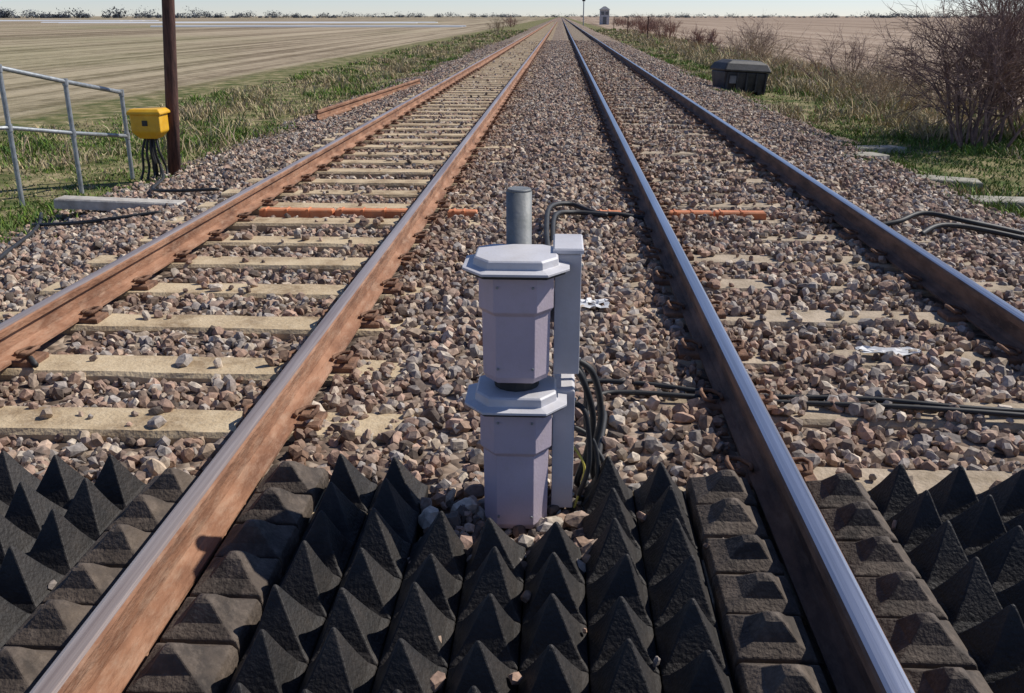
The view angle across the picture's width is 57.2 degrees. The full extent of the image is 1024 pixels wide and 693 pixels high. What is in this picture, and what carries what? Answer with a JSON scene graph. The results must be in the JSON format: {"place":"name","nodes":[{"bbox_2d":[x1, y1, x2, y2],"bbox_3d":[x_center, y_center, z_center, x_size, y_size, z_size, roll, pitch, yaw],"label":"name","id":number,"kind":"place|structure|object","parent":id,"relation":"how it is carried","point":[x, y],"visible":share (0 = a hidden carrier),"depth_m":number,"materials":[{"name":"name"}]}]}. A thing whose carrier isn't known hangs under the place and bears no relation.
{"place":"outdoors","nodes":[
{"label":"outdoors","id":0,"kind":"place"},
{"bbox_2d":[0,20,158,20],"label":"crop polytunnels","id":1,"kind":"structure","parent":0,"point":[79,20],"depth_m":350.05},
{"bbox_2d":[41,22,437,22],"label":"crop polytunnels","id":2,"kind":"structure","parent":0,"point":[241,22],"depth_m":252.04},
{"bbox_2d":[0,0,1022,15],"label":"sky","id":3,"kind":"structure","parent":0,"point":[303,7],"materials":[{"name":"white"}]},
{"bbox_2d":[0,16,1023,236],"bbox_3d":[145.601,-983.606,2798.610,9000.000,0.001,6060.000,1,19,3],"label":"ground","id":4,"kind":"structure","parent":0,"point":[128,58],"depth_m":46.06,"materials":[{"name":"soil"}]},
{"bbox_2d":[0,64,134,204],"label":"metal handrail","id":5,"kind":"object","parent":4,"relation":"on","point":[9,128],"visible":0.9,"depth_m":9.89,"materials":[{"name":"metal"}]},
{"bbox_2d":[126,107,169,180],"bbox_3d":[-4.129,-2.285,10.789,0.390,0.885,0.310,1,19,3],"label":"yellow equipment cabinet","id":6,"kind":"object","parent":4,"relation":"on","point":[150,126],"visible":0.88,"depth_m":10.63,"materials":[{"name":"paint"}]},
{"bbox_2d":[162,0,180,174],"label":"timber pole","id":7,"kind":"object","parent":4,"relation":"on","point":[171,83],"visible":0.75,"depth_m":10.72,"materials":[{"name":"brown wood"}]},
{"bbox_2d":[0,29,528,242],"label":"grass verge","id":8,"kind":"object","parent":4,"relation":"on","point":[221,138],"depth_m":16.62,"materials":[{"name":"green plant"}]},
{"bbox_2d":[150,25,465,26],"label":"crop polytunnels","id":9,"kind":"structure","parent":4,"relation":"on","point":[314,26],"depth_m":163.79,"materials":[{"name":"white plastic"}]},
{"bbox_2d":[487,15,505,31],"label":"red dogwood bush","id":10,"kind":"object","parent":4,"relation":"on","point":[498,24],"visible":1,"depth_m":113.70,"materials":[{"name":"plant"}]},
{"bbox_2d":[0,5,1015,17],"bbox_3d":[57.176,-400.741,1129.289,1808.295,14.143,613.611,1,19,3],"label":"distant tree line","id":11,"kind":"object","parent":4,"relation":"on","point":[6,14],"visible":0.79,"depth_m":953.13,"materials":[{"name":"brown plant"}]},
{"bbox_2d":[501,15,517,26],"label":"red dogwood bush","id":12,"kind":"object","parent":4,"relation":"on","point":[510,20],"visible":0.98,"depth_m":160.54,"materials":[{"name":"brown plant"}]},
{"bbox_2d":[0,17,1023,692],"bbox_3d":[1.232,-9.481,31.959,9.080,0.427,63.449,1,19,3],"label":"track ballast","id":13,"kind":"structure","parent":4,"relation":"on","point":[546,104],"depth_m":5.52,"materials":[{"name":"gravel"}]},
{"bbox_2d":[0,450,198,692],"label":"anti trespass rubber mat","id":14,"kind":"object","parent":13,"relation":"on","point":[79,539],"visible":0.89,"depth_m":2.76,"materials":[{"name":"black rubber"}]},
{"bbox_2d":[0,159,218,367],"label":"trackside cable","id":15,"kind":"object","parent":13,"relation":"on","point":[33,362],"visible":0.9,"depth_m":7.81,"materials":[{"name":"black rubber"}]},
{"bbox_2d":[53,195,185,210],"bbox_3d":[-3.540,-1.286,8.488,1.161,0.113,0.180,2,19,5],"label":"concrete slab","id":16,"kind":"object","parent":13,"relation":"on","point":[88,203],"depth_m":8.43,"materials":[{"name":"grey concrete"}]},
{"bbox_2d":[0,18,558,692],"bbox_3d":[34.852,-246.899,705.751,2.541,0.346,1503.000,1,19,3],"label":"railway track","id":17,"kind":"structure","parent":13,"relation":"on","point":[114,640],"depth_m":4.78,"materials":[{"name":"brown metal"}]},
{"bbox_2d":[259,206,408,218],"bbox_3d":[-1.464,-1.109,7.769,1.240,0.074,0.126,1,19,3],"label":"orange cable cover","id":18,"kind":"object","parent":13,"relation":"on","point":[311,212],"visible":0.84,"depth_m":7.73,"materials":[{"name":"plastic"}]},
{"bbox_2d":[313,78,420,119],"bbox_3d":[-2.788,-5.242,19.582,0.140,0.180,8.318,2,20,6],"label":"spare rail","id":19,"kind":"object","parent":13,"relation":"on","point":[332,110],"visible":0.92,"depth_m":17.96,"materials":[{"name":"brown metal"}]},
{"bbox_2d":[447,208,477,217],"bbox_3d":[-0.406,-1.092,7.720,0.240,0.074,0.106,1,19,3],"label":"orange cable cover","id":20,"kind":"object","parent":13,"relation":"on","point":[470,213],"visible":0.74,"depth_m":7.68,"materials":[{"name":"plastic"}]},
{"bbox_2d":[126,453,830,692],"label":"anti trespass rubber mat","id":21,"kind":"object","parent":13,"relation":"on","point":[336,594],"visible":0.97,"depth_m":2.53,"materials":[{"name":"black rubber"}]},
{"bbox_2d":[3,71,1023,249],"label":"ballast weeds","id":22,"kind":"object","parent":13,"relation":"on","point":[963,194],"visible":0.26,"depth_m":11.47,"materials":[{"name":"green plant"}]},
{"bbox_2d":[462,186,604,528],"bbox_3d":[0.133,0.112,3.026,0.621,1.220,0.334,-14,24,-34],"label":"level crossing obstacle detector","id":23,"kind":"object","parent":13,"relation":"on","point":[520,401],"visible":0.93,"depth_m":2.88,"materials":[{"name":"plastic"}]},
{"bbox_2d":[544,201,644,245],"bbox_3d":[0.406,-0.946,7.150,0.676,0.145,1.442,14,24,34],"label":"trackside cable","id":24,"kind":"object","parent":13,"relation":"on","point":[584,210],"visible":0.89,"depth_m":7.49,"materials":[{"name":"black rubber"}]},
{"bbox_2d":[581,297,609,307],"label":"plastic bag litter","id":25,"kind":"object","parent":13,"relation":"on","point":[590,300],"visible":0.84,"depth_m":5.19,"materials":[{"name":"white plastic"}]},
{"bbox_2d":[598,209,620,217],"bbox_3d":[0.784,-1.078,7.679,0.220,0.074,0.116,1,19,3],"label":"orange cable cover","id":26,"kind":"object","parent":13,"relation":"on","point":[609,210],"visible":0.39,"depth_m":7.67,"materials":[{"name":"plastic"}]},
{"bbox_2d":[561,17,1023,692],"bbox_3d":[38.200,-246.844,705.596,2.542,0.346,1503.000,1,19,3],"label":"railway track","id":27,"kind":"structure","parent":13,"relation":"on","point":[851,641],"depth_m":4.52,"materials":[{"name":"grey metal"}]},
{"bbox_2d":[669,209,766,219],"bbox_3d":[1.662,-1.063,7.622,0.780,0.084,0.126,1,19,3],"label":"orange cable cover","id":28,"kind":"object","parent":27,"relation":"on","point":[758,215],"visible":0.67,"depth_m":7.57,"materials":[{"name":"plastic"}]},
{"bbox_2d":[855,346,921,355],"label":"plastic bag litter","id":29,"kind":"object","parent":27,"relation":"on","point":[902,351],"visible":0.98,"depth_m":4.50,"materials":[{"name":"white plastic"}]},
{"bbox_2d":[575,378,1023,479],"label":"trackside cable","id":30,"kind":"object","parent":13,"relation":"on","point":[903,404],"visible":0.63,"depth_m":3.89,"materials":[{"name":"black rubber"}]},
{"bbox_2d":[838,152,889,158],"bbox_3d":[4.345,-2.401,11.879,0.802,0.111,0.320,-7,21,-19],"label":"concrete slab","id":31,"kind":"object","parent":13,"relation":"on","point":[873,154],"depth_m":11.86,"materials":[{"name":"grey concrete"}]},
{"bbox_2d":[855,145,906,153],"bbox_3d":[5.063,-2.770,13.198,1.002,0.120,0.320,-9,21,-24],"label":"concrete slab","id":32,"kind":"object","parent":13,"relation":"on","point":[885,148],"depth_m":13.14,"materials":[{"name":"grey concrete"}]},
{"bbox_2d":[805,464,1023,692],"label":"anti trespass rubber mat","id":33,"kind":"object","parent":13,"relation":"on","point":[938,572],"visible":0.94,"depth_m":2.68,"materials":[{"name":"black rubber"}]},
{"bbox_2d":[916,174,982,188],"bbox_3d":[4.880,-1.875,10.656,0.802,0.112,0.320,5,20,13],"label":"concrete slab","id":34,"kind":"object","parent":13,"relation":"on","point":[959,179],"depth_m":10.53,"materials":[{"name":"grey concrete"}]},
{"bbox_2d":[882,211,1023,240],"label":"trackside cable","id":35,"kind":"object","parent":13,"relation":"on","point":[994,229],"visible":0.85,"depth_m":7.20,"materials":[{"name":"black rubber"}]},
{"bbox_2d":[971,195,1023,209],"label":"concrete slab","id":36,"kind":"object","parent":13,"relation":"on","point":[1014,199],"depth_m":9.32,"materials":[{"name":"grey concrete"}]},
{"bbox_2d":[599,6,609,24],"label":"signal box","id":37,"kind":"object","parent":4,"relation":"on","point":[604,16],"visible":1,"depth_m":209.67,"materials":[{"name":"metal"}]},
{"bbox_2d":[601,12,607,23],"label":"windows and door","id":38,"kind":"structure","parent":37,"relation":"in","point":[602,13],"depth_m":209.70,"materials":[{"name":"grey"}]},
{"bbox_2d":[611,17,625,25],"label":"red dogwood bush","id":39,"kind":"object","parent":4,"relation":"on","point":[618,22],"visible":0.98,"depth_m":180.70,"materials":[{"name":"brown plant"}]},
{"bbox_2d":[613,16,648,36],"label":"fence posts","id":40,"kind":"object","parent":4,"relation":"on","point":[647,26],"visible":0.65,"depth_m":75.39,"materials":[{"name":"brown wood"}]},
{"bbox_2d":[625,11,645,28],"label":"red dogwood bush","id":41,"kind":"object","parent":4,"relation":"on","point":[630,21],"visible":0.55,"depth_m":138.98,"materials":[{"name":"brown plant"}]},
{"bbox_2d":[626,16,655,33],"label":"red dogwood bush","id":42,"kind":"object","parent":4,"relation":"on","point":[643,27],"visible":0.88,"depth_m":97.64,"materials":[{"name":"brown plant"}]},
{"bbox_2d":[638,14,662,30],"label":"red dogwood bush","id":43,"kind":"object","parent":4,"relation":"on","point":[649,21],"visible":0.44,"depth_m":118.03,"materials":[{"name":"brown plant"}]},
{"bbox_2d":[649,16,683,38],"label":"red dogwood bush","id":44,"kind":"object","parent":4,"relation":"on","point":[666,29],"visible":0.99,"depth_m":76.98,"materials":[{"name":"brown plant"}]},
{"bbox_2d":[680,24,724,43],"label":"red dogwood bush","id":45,"kind":"object","parent":4,"relation":"on","point":[699,38],"visible":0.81,"depth_m":56.28,"materials":[{"name":"brown plant"}]},
{"bbox_2d":[710,59,770,94],"bbox_3d":[5.621,-6.639,23.170,1.219,0.868,0.945,-4,20,-11],"label":"black storage bin","id":46,"kind":"object","parent":4,"relation":"on","point":[744,75],"visible":0.85,"depth_m":22.79,"materials":[{"name":"plastic"}]},
{"bbox_2d":[701,9,791,55],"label":"bare scrub bush","id":47,"kind":"object","parent":4,"relation":"on","point":[757,34],"visible":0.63,"depth_m":41.41,"materials":[{"name":"brown plant"}]},
{"bbox_2d":[723,19,808,66],"bbox_3d":[9.089,-10.941,34.138,3.037,1.860,3.119,10,22,27],"label":"bare scrub bush","id":48,"kind":"object","parent":4,"relation":"on","point":[762,59],"visible":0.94,"depth_m":34.13,"materials":[{"name":"plant"}]},
{"bbox_2d":[591,28,1023,217],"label":"grass verge","id":49,"kind":"object","parent":4,"relation":"on","point":[912,133],"depth_m":17.54,"materials":[{"name":"green plant"}]},
{"bbox_2d":[784,26,899,79],"bbox_3d":[9.547,-8.488,27.169,3.454,1.670,3.046,1,19,3],"label":"bare scrub bush","id":50,"kind":"object","parent":4,"relation":"on","point":[859,53],"visible":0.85,"depth_m":27.18,"materials":[{"name":"brown plant"}]},
{"bbox_2d":[822,39,932,100],"bbox_3d":[8.430,-6.260,21.220,2.412,1.496,2.308,-6,20,-18],"label":"bare scrub bush","id":51,"kind":"object","parent":4,"relation":"on","point":[875,73],"visible":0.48,"depth_m":21.39,"materials":[{"name":"plant"}]},
{"bbox_2d":[819,50,953,114],"bbox_3d":[7.487,-5.173,18.556,2.105,1.353,2.166,-8,21,-22],"label":"bare scrub bush","id":52,"kind":"object","parent":4,"relation":"on","point":[869,88],"visible":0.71,"depth_m":18.60,"materials":[{"name":"plant"}]},
{"bbox_2d":[861,0,1023,148],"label":"bare hawthorn bush","id":53,"kind":"object","parent":4,"relation":"on","point":[959,97],"visible":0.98,"depth_m":13.48,"materials":[{"name":"brown plant"}]},
{"bbox_2d":[879,0,1023,138],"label":"bare hawthorn bush","id":54,"kind":"object","parent":4,"relation":"on","point":[1001,116],"visible":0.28,"depth_m":14.37,"materials":[{"name":"brown plant"}]}
]}

